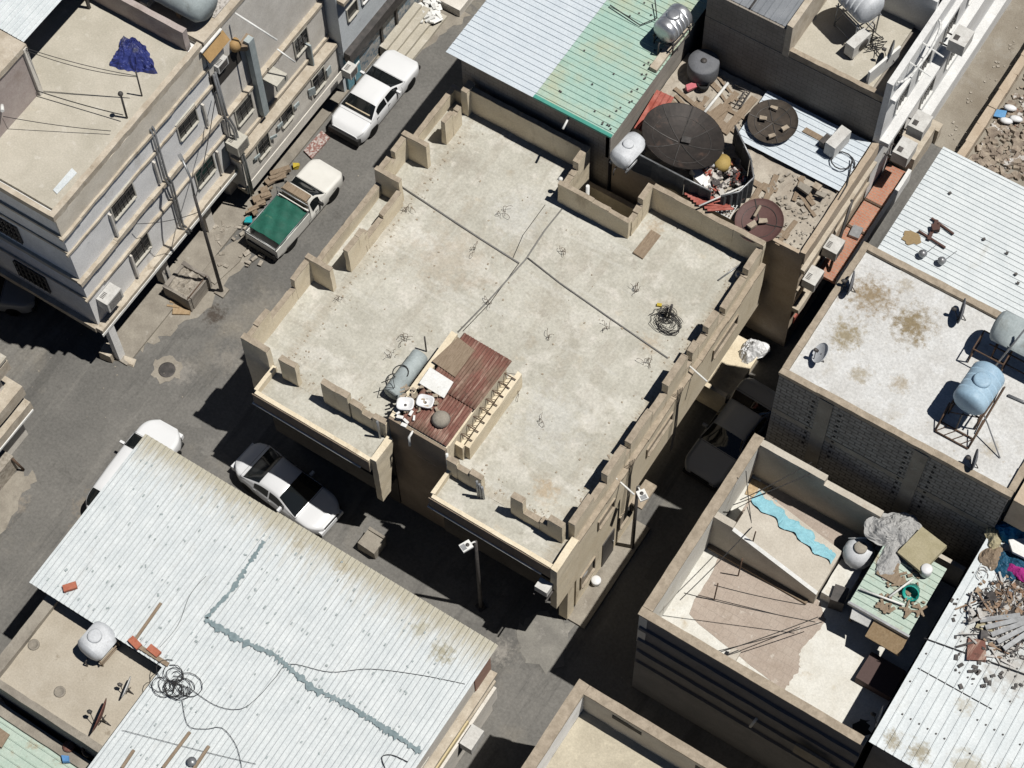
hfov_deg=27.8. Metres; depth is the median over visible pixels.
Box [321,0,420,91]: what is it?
pale blue house
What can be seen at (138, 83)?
thin post
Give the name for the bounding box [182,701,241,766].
roof cable
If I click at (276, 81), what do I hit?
balcony house
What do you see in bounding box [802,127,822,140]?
plank
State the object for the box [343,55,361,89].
door
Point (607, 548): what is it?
door
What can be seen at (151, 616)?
roof batten
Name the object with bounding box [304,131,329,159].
brick heap
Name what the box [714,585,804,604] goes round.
clothes line
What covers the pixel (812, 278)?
air conditioner
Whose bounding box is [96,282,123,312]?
air conditioner
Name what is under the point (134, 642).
red brick
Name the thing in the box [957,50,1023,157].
lot wall
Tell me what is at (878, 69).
white hoarding
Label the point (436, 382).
white sheet
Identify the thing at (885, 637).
wooden board
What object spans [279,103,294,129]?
window
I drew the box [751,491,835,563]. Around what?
turquoise cloth
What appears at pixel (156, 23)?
parapet wall
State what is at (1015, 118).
rubble sack
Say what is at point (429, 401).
wash basin
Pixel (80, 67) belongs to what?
overhead wire
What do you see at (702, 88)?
black bucket
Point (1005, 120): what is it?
rubble sack
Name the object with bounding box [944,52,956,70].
window
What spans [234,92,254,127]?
window
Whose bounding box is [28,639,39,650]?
drain ring
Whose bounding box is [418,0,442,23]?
plaster rubble
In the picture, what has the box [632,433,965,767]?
courtyard house
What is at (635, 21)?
roof hose
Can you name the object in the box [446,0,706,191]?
workshop house
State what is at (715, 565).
clothes line
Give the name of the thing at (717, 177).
household junk
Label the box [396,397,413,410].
wash basin
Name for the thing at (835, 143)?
air conditioner
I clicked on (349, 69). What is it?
air conditioner
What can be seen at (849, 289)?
satellite dish
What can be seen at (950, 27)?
window
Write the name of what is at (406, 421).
rubble bits
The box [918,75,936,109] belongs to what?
window
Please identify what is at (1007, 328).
water tank
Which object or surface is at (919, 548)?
mattress panel
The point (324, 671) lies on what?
roof cable
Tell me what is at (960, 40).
air conditioner
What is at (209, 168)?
window
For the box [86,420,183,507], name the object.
parked car
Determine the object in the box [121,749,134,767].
roof batten
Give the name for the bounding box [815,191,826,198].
concrete chunk
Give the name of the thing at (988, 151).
lot rubble
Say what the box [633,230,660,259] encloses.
plank
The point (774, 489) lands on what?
clothes line
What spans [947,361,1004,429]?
water tank
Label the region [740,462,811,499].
clothes line
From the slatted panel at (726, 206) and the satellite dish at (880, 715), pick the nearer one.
the satellite dish at (880, 715)
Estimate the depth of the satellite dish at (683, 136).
76.33 m
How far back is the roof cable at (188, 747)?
67.46 m
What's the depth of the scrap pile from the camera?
84.41 m
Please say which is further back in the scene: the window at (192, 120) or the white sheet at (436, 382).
the window at (192, 120)
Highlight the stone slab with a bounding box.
[124,355,135,366]
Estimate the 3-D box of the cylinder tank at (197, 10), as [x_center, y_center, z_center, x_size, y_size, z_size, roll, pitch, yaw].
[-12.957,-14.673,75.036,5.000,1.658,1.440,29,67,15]
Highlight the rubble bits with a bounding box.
[396,410,414,427]
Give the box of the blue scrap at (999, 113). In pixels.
[993,109,1006,117]
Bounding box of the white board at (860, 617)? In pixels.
[850,608,871,626]
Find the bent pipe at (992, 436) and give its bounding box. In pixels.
[984,415,1000,457]
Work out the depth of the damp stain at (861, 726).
69.06 m
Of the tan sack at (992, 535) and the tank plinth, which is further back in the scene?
the tank plinth
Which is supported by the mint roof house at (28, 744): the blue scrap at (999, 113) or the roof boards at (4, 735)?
the roof boards at (4, 735)
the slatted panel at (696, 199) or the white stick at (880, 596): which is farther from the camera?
the slatted panel at (696, 199)
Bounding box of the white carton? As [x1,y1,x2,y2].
[1008,538,1023,558]
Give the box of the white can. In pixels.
[919,563,932,577]
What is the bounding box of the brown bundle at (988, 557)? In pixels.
[978,546,1004,570]
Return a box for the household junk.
[702,158,748,200]
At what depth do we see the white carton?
67.91 m
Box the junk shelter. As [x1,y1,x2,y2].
[848,546,946,638]
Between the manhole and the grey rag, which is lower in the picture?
the grey rag
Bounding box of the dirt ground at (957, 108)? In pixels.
[934,0,1023,152]
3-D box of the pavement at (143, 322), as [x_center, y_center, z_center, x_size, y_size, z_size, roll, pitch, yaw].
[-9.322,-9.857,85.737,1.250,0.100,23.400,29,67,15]
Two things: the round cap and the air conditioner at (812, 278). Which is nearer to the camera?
the round cap
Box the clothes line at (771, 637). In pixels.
[719,622,821,650]
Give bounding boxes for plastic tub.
[431,410,450,427]
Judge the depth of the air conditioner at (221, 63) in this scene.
76.61 m
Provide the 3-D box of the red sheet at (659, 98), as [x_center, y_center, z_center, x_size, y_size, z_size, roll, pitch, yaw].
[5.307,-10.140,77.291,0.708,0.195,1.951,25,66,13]
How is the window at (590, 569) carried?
in the tan house at (534, 459)
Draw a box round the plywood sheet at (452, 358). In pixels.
[432,337,473,376]
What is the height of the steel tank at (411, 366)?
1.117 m
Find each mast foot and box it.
[918,244,937,257]
[938,251,956,264]
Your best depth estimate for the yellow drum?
76.13 m
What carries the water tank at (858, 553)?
on the tank plinth
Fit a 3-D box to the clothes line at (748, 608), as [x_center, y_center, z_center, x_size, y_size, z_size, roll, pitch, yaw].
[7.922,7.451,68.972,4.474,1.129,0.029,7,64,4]
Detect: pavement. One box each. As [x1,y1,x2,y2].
[108,0,422,365]
[568,519,649,628]
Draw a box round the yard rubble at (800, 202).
[697,75,830,248]
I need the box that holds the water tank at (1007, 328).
[989,311,1023,373]
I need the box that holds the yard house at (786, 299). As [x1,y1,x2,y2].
[611,53,879,346]
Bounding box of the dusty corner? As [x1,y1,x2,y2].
[517,611,574,673]
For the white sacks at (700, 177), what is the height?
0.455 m
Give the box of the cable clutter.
[865,31,886,55]
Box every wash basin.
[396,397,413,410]
[416,394,434,408]
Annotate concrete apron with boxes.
[376,1,470,58]
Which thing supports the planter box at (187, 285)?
on the dusty verge
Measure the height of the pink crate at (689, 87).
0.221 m
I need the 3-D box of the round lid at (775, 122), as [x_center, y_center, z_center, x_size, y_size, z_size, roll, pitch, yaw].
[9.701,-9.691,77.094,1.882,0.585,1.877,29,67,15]
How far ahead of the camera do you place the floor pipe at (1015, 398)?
67.88 m
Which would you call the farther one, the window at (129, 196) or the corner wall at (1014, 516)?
the window at (129, 196)
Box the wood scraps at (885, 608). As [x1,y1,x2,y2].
[875,562,926,618]
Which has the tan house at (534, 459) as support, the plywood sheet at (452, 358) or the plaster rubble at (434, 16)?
the plywood sheet at (452, 358)
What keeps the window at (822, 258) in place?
in the yard house at (786, 299)
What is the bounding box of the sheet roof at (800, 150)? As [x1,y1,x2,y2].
[739,90,870,191]
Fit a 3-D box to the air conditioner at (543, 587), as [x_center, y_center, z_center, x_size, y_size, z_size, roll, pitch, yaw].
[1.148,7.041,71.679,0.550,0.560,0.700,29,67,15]
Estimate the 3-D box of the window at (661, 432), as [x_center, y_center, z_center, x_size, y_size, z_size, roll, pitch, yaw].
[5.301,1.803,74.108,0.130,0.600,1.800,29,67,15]
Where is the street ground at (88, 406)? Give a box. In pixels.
[0,0,941,767]
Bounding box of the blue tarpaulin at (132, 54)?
[109,36,157,73]
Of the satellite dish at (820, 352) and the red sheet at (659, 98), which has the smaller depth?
the satellite dish at (820, 352)
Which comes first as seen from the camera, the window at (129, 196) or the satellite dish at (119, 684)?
the satellite dish at (119, 684)
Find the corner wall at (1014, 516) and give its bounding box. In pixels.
[1003,483,1023,531]
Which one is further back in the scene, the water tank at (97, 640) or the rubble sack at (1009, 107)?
the rubble sack at (1009, 107)
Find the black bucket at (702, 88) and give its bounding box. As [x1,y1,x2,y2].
[697,82,709,91]
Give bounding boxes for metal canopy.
[0,0,90,42]
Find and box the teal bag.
[244,216,252,223]
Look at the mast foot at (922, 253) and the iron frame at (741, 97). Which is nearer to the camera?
the mast foot at (922, 253)
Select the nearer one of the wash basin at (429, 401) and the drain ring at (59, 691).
the drain ring at (59, 691)
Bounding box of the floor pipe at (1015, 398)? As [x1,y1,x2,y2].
[1008,394,1023,402]
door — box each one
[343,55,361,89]
[601,528,614,566]
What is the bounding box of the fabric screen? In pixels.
[629,125,754,213]
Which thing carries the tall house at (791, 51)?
on the street ground at (88, 406)
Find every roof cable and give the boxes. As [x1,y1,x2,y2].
[123,730,254,763]
[160,576,205,646]
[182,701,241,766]
[187,664,463,709]
[381,754,407,767]
[463,263,518,330]
[513,205,544,257]
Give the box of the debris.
[400,384,440,412]
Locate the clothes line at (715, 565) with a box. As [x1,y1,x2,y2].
[680,527,751,599]
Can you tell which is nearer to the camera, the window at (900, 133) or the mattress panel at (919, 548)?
the mattress panel at (919, 548)
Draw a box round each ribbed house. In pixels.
[29,434,497,767]
[878,147,1023,318]
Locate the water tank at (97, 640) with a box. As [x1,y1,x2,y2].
[78,621,120,666]
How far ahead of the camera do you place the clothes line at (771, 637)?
68.74 m
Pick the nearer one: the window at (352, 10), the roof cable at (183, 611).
the roof cable at (183, 611)
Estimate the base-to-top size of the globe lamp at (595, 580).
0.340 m
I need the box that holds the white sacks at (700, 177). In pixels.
[689,169,714,189]
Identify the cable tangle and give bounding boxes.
[649,303,682,334]
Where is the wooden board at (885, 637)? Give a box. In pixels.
[865,620,906,655]
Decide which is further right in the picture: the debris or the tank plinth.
the tank plinth
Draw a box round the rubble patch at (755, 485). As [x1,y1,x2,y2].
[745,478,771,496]
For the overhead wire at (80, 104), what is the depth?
73.53 m
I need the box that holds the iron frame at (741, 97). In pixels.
[730,84,749,106]
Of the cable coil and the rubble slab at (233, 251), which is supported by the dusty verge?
the rubble slab at (233, 251)
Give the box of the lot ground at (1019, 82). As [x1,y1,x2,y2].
[967,70,1023,186]
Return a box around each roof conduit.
[403,187,519,262]
[457,209,562,332]
[527,257,667,358]
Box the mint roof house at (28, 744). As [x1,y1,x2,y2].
[0,702,90,767]
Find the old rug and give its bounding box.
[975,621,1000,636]
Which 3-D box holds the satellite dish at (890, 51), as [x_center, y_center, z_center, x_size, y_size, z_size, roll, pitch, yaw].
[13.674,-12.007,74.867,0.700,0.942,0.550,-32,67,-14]
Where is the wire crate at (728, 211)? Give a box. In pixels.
[715,205,737,218]
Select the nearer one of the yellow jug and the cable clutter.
the cable clutter
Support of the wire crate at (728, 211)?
on the household junk
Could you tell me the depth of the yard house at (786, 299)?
77.02 m
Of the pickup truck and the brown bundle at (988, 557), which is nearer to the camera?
the brown bundle at (988, 557)
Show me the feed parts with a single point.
(751, 225)
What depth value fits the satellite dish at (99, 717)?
68.32 m
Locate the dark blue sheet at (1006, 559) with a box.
[994,551,1023,580]
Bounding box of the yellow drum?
[715,154,730,171]
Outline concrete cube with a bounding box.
[99,342,114,362]
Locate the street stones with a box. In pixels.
[949,27,1017,147]
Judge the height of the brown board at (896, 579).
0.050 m
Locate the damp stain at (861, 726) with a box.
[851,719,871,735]
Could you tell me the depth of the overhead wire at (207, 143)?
76.95 m
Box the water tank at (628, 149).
[609,132,645,175]
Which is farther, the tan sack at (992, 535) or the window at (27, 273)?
the window at (27, 273)
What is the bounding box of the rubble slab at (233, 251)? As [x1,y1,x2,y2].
[203,236,247,284]
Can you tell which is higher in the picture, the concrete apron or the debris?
the concrete apron
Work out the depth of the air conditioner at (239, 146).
80.15 m
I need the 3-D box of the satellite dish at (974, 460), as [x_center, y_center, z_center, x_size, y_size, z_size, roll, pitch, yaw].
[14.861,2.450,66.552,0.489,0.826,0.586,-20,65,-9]
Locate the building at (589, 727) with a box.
[521,679,725,767]
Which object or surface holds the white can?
on the junk shelter
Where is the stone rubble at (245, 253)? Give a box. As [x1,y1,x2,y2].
[213,220,265,267]
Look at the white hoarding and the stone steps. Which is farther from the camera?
the stone steps
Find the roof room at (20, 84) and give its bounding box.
[0,30,42,136]
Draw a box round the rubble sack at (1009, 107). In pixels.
[1003,104,1016,110]
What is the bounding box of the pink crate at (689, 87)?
[685,82,697,91]
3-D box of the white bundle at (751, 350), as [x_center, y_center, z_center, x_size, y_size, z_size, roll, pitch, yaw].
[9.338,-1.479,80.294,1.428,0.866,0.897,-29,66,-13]
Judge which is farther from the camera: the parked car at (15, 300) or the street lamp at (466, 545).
the parked car at (15, 300)
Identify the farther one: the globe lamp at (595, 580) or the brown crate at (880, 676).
the globe lamp at (595, 580)
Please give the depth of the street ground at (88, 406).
79.39 m
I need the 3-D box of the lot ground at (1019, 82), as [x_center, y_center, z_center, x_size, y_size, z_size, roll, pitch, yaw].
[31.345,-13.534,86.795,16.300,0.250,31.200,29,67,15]
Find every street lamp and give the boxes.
[459,539,486,611]
[630,486,648,550]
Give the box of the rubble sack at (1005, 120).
[999,117,1012,123]
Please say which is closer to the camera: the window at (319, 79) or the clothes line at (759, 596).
the clothes line at (759, 596)
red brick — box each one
[62,581,77,592]
[128,636,141,649]
[146,644,161,657]
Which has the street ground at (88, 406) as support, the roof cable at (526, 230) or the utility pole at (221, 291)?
the utility pole at (221, 291)
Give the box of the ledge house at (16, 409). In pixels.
[0,353,33,489]
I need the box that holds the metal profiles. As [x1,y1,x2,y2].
[979,613,1023,650]
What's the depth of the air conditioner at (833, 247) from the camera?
77.31 m
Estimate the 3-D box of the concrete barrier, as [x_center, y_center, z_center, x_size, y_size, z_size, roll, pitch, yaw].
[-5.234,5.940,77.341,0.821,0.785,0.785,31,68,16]
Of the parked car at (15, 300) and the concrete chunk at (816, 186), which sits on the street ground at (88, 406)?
the parked car at (15, 300)
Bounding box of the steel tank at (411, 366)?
[381,336,427,399]
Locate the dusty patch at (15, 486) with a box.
[0,468,36,533]
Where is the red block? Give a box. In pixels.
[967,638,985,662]
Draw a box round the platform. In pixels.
[438,0,472,16]
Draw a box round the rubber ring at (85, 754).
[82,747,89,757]
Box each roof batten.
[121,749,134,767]
[135,602,161,638]
[162,731,190,767]
[193,745,209,767]
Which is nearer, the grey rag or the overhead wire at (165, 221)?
the grey rag
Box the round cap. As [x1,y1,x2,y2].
[187,757,196,766]
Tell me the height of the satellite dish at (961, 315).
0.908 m
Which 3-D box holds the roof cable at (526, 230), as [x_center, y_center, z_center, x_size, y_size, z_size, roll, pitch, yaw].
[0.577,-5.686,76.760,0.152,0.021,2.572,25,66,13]
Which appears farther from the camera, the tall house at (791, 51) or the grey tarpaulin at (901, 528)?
the tall house at (791, 51)
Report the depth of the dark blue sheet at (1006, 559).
67.99 m
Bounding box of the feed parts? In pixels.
[746,205,767,229]
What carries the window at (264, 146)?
in the balcony house at (276, 81)
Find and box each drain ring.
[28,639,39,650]
[54,686,65,697]
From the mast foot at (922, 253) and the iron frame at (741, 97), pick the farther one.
the iron frame at (741, 97)
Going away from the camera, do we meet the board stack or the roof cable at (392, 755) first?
the roof cable at (392, 755)
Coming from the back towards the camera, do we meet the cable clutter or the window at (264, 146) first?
the window at (264, 146)
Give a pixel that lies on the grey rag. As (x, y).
(889, 560)
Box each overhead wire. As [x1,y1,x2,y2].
[3,116,109,130]
[25,50,136,76]
[36,90,122,114]
[137,212,197,223]
[196,90,216,195]
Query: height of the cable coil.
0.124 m
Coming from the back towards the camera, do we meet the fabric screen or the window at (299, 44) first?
the window at (299, 44)
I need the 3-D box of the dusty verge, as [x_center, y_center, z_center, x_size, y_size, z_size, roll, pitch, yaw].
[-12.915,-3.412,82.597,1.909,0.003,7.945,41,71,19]
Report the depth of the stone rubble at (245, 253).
83.38 m
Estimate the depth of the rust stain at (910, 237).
74.84 m
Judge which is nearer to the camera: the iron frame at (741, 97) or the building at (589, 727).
the building at (589, 727)
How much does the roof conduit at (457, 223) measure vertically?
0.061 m
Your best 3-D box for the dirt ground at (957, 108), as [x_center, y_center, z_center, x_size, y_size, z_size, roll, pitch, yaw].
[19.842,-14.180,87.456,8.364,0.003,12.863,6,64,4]
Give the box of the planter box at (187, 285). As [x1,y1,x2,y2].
[162,261,211,311]
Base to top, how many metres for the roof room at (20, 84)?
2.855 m
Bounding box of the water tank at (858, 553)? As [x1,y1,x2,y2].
[842,537,874,569]
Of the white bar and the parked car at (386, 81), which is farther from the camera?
the parked car at (386, 81)
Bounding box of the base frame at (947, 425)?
[934,386,1005,448]
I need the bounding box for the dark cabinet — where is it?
[827,584,848,611]
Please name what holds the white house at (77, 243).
on the street ground at (88, 406)
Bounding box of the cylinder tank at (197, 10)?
[154,0,217,21]
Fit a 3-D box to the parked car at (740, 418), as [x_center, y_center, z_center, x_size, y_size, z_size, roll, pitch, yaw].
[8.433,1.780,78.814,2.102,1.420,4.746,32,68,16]
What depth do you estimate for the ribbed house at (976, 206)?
74.99 m
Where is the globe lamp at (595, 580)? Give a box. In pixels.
[591,575,600,586]
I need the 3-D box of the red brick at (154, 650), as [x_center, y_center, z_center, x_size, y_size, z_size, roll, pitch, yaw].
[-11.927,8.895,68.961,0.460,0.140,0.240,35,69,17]
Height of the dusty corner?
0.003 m
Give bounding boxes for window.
[0,218,23,244]
[12,259,50,293]
[108,182,136,221]
[129,232,152,266]
[175,103,199,141]
[194,154,216,189]
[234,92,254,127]
[256,131,271,160]
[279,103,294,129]
[292,26,309,58]
[310,65,326,95]
[345,0,358,22]
[580,556,595,588]
[597,498,615,529]
[618,499,632,529]
[646,411,673,456]
[712,314,738,359]
[816,256,825,267]
[888,120,906,154]
[893,80,911,115]
[916,45,934,81]
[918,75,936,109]
[942,6,960,41]
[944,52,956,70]
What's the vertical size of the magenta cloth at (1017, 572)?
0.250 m
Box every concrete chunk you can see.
[797,181,811,195]
[812,181,821,190]
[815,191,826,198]
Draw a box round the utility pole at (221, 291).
[178,153,229,297]
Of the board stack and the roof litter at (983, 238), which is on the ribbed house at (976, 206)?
the roof litter at (983, 238)
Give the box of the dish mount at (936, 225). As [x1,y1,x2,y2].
[918,217,953,248]
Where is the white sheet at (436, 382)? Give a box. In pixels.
[419,367,452,397]
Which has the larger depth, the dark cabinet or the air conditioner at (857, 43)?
the air conditioner at (857, 43)
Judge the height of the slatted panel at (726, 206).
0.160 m
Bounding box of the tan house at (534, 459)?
[240,79,765,618]
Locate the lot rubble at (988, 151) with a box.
[968,77,1023,180]
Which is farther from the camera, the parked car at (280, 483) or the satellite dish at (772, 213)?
the parked car at (280, 483)
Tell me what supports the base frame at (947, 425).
on the flat roof house at (859, 410)
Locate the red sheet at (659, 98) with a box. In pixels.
[634,90,673,131]
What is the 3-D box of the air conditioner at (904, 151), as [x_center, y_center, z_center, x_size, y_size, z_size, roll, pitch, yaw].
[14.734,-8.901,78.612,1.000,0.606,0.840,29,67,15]
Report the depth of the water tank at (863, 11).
74.32 m
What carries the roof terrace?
on the street ground at (88, 406)
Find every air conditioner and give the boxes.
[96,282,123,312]
[214,55,228,73]
[225,131,249,156]
[341,61,357,79]
[459,724,483,754]
[533,577,553,601]
[801,265,824,291]
[818,125,850,158]
[821,234,844,261]
[844,27,870,59]
[883,136,917,166]
[901,109,932,140]
[939,24,974,56]
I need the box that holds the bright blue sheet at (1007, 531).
[995,521,1023,544]
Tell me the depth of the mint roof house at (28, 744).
70.36 m
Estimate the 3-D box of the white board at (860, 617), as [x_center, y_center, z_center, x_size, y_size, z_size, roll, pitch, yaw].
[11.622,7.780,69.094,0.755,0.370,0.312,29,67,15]
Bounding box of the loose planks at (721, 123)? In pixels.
[671,76,816,245]
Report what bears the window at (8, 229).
in the white house at (77, 243)
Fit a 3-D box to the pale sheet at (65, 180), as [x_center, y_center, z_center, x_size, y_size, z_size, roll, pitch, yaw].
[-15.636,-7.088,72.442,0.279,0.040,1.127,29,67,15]
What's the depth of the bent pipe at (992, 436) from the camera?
66.87 m
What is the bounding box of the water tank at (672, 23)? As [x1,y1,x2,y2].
[653,3,691,55]
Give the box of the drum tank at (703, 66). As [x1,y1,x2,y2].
[687,49,719,84]
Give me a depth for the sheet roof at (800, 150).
76.72 m
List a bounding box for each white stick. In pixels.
[860,588,903,605]
[888,578,913,597]
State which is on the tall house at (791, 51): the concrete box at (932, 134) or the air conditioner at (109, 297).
the concrete box at (932, 134)
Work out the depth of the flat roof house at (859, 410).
68.88 m
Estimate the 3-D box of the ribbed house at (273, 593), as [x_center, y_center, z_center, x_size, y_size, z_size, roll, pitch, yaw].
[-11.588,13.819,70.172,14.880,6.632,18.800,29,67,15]
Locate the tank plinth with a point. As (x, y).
(863, 573)
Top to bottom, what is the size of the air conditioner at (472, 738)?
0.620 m
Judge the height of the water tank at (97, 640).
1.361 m
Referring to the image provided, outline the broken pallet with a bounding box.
[167,301,190,314]
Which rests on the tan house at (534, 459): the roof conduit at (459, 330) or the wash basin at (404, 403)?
the roof conduit at (459, 330)
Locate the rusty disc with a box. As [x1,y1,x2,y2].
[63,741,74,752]
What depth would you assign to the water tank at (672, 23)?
75.67 m
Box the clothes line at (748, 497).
[746,472,751,522]
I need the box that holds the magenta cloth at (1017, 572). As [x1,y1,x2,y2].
[1007,563,1023,581]
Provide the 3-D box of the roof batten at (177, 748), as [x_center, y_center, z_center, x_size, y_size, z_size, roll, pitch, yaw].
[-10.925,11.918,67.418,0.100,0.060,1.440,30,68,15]
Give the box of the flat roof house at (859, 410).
[765,241,1023,598]
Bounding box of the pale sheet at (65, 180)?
[53,168,76,193]
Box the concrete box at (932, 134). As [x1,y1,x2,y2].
[888,119,942,172]
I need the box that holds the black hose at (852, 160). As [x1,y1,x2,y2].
[830,151,854,199]
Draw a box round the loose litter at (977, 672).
[950,598,1023,689]
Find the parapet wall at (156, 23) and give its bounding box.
[93,0,190,50]
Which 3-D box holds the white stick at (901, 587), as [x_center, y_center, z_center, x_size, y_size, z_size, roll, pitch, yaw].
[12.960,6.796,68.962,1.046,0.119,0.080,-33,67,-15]
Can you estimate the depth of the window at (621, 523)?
76.26 m
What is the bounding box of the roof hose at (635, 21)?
[610,0,656,24]
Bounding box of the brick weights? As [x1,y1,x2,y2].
[759,105,789,138]
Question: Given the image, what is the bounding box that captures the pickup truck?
[244,159,344,260]
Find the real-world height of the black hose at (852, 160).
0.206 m
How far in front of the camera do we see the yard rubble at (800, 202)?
75.91 m
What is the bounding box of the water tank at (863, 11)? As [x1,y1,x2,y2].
[833,0,884,44]
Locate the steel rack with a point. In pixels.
(1005, 353)
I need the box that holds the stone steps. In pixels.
[380,2,446,59]
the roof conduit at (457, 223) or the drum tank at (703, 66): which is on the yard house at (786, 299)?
the drum tank at (703, 66)
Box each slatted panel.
[685,192,721,205]
[702,197,733,211]
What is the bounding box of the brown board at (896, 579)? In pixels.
[876,571,904,586]
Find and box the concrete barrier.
[358,526,386,558]
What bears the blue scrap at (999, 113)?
on the lot rubble at (988, 151)
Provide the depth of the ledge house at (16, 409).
77.14 m
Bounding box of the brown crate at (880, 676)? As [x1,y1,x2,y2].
[854,652,905,700]
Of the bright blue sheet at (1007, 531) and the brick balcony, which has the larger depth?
the brick balcony
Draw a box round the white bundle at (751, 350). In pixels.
[739,338,769,363]
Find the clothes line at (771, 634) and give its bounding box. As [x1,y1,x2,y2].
[720,617,817,651]
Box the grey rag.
[876,541,901,579]
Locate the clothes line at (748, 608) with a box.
[684,593,814,621]
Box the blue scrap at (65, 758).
[61,755,69,762]
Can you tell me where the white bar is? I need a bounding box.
[699,185,743,206]
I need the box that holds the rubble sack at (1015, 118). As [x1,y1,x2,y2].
[1009,115,1022,121]
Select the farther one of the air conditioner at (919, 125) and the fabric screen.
the air conditioner at (919, 125)
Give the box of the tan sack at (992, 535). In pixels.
[985,527,1001,549]
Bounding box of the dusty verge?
[100,226,251,360]
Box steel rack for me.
[967,329,1023,370]
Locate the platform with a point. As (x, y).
(458, 8)
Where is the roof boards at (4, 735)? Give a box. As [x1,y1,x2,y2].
[0,728,9,747]
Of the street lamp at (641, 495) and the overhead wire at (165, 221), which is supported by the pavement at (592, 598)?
the street lamp at (641, 495)
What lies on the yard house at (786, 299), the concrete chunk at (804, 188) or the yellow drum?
the concrete chunk at (804, 188)
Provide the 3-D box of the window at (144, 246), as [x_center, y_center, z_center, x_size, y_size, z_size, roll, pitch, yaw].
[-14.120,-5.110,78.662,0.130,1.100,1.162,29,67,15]
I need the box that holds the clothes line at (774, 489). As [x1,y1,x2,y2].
[733,468,821,504]
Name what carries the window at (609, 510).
in the tan house at (534, 459)
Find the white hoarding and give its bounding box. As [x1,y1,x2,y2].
[866,45,900,84]
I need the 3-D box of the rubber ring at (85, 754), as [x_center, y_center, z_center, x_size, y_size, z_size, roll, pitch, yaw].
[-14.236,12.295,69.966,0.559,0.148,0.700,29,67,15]
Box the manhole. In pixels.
[151,355,182,383]
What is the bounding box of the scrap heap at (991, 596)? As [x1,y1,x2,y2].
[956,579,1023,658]
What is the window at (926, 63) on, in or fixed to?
in the tall house at (791, 51)
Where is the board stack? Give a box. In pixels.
[708,95,757,134]
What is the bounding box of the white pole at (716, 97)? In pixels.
[704,82,728,111]
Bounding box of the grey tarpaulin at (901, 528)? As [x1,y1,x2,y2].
[864,512,921,559]
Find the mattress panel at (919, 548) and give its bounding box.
[897,527,946,573]
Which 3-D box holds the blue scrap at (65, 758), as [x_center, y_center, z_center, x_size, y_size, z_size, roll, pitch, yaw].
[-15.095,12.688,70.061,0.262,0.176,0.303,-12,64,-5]
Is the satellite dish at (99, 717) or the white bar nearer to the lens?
the satellite dish at (99, 717)
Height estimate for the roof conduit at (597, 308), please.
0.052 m
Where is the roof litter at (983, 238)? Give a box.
[948,191,1019,284]
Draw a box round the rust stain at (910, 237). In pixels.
[902,230,920,244]
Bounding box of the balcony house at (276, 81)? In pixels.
[133,0,342,196]
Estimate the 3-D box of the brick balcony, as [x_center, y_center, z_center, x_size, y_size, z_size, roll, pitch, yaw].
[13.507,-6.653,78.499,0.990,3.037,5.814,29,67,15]
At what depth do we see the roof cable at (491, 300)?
75.37 m
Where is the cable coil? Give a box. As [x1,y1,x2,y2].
[149,659,202,699]
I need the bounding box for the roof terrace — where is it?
[0,595,169,761]
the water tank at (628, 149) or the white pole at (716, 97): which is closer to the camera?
the water tank at (628, 149)
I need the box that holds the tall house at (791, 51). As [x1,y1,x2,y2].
[702,0,1011,200]
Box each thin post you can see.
[118,91,127,118]
[135,71,142,95]
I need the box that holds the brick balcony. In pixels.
[820,163,911,284]
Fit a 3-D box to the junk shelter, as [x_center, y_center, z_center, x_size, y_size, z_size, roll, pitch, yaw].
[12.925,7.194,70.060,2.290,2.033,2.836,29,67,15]
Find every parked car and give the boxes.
[0,276,38,315]
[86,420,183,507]
[231,443,342,536]
[328,50,420,146]
[683,376,775,491]
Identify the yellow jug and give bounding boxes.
[293,163,299,169]
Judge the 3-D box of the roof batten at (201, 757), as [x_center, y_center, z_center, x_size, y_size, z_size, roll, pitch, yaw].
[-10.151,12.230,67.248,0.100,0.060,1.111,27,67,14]
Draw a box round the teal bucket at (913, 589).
[902,583,919,601]
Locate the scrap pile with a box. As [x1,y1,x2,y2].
[245,165,290,215]
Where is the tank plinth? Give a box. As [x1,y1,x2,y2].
[835,549,878,582]
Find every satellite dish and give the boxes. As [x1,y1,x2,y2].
[87,698,110,732]
[117,676,133,697]
[642,103,724,169]
[735,198,783,242]
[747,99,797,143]
[812,343,828,362]
[841,271,855,294]
[870,706,883,727]
[881,40,894,61]
[951,298,965,323]
[965,449,978,470]
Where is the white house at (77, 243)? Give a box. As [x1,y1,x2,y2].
[0,0,237,359]
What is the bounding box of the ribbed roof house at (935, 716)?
[863,538,1023,767]
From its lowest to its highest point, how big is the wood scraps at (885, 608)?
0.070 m

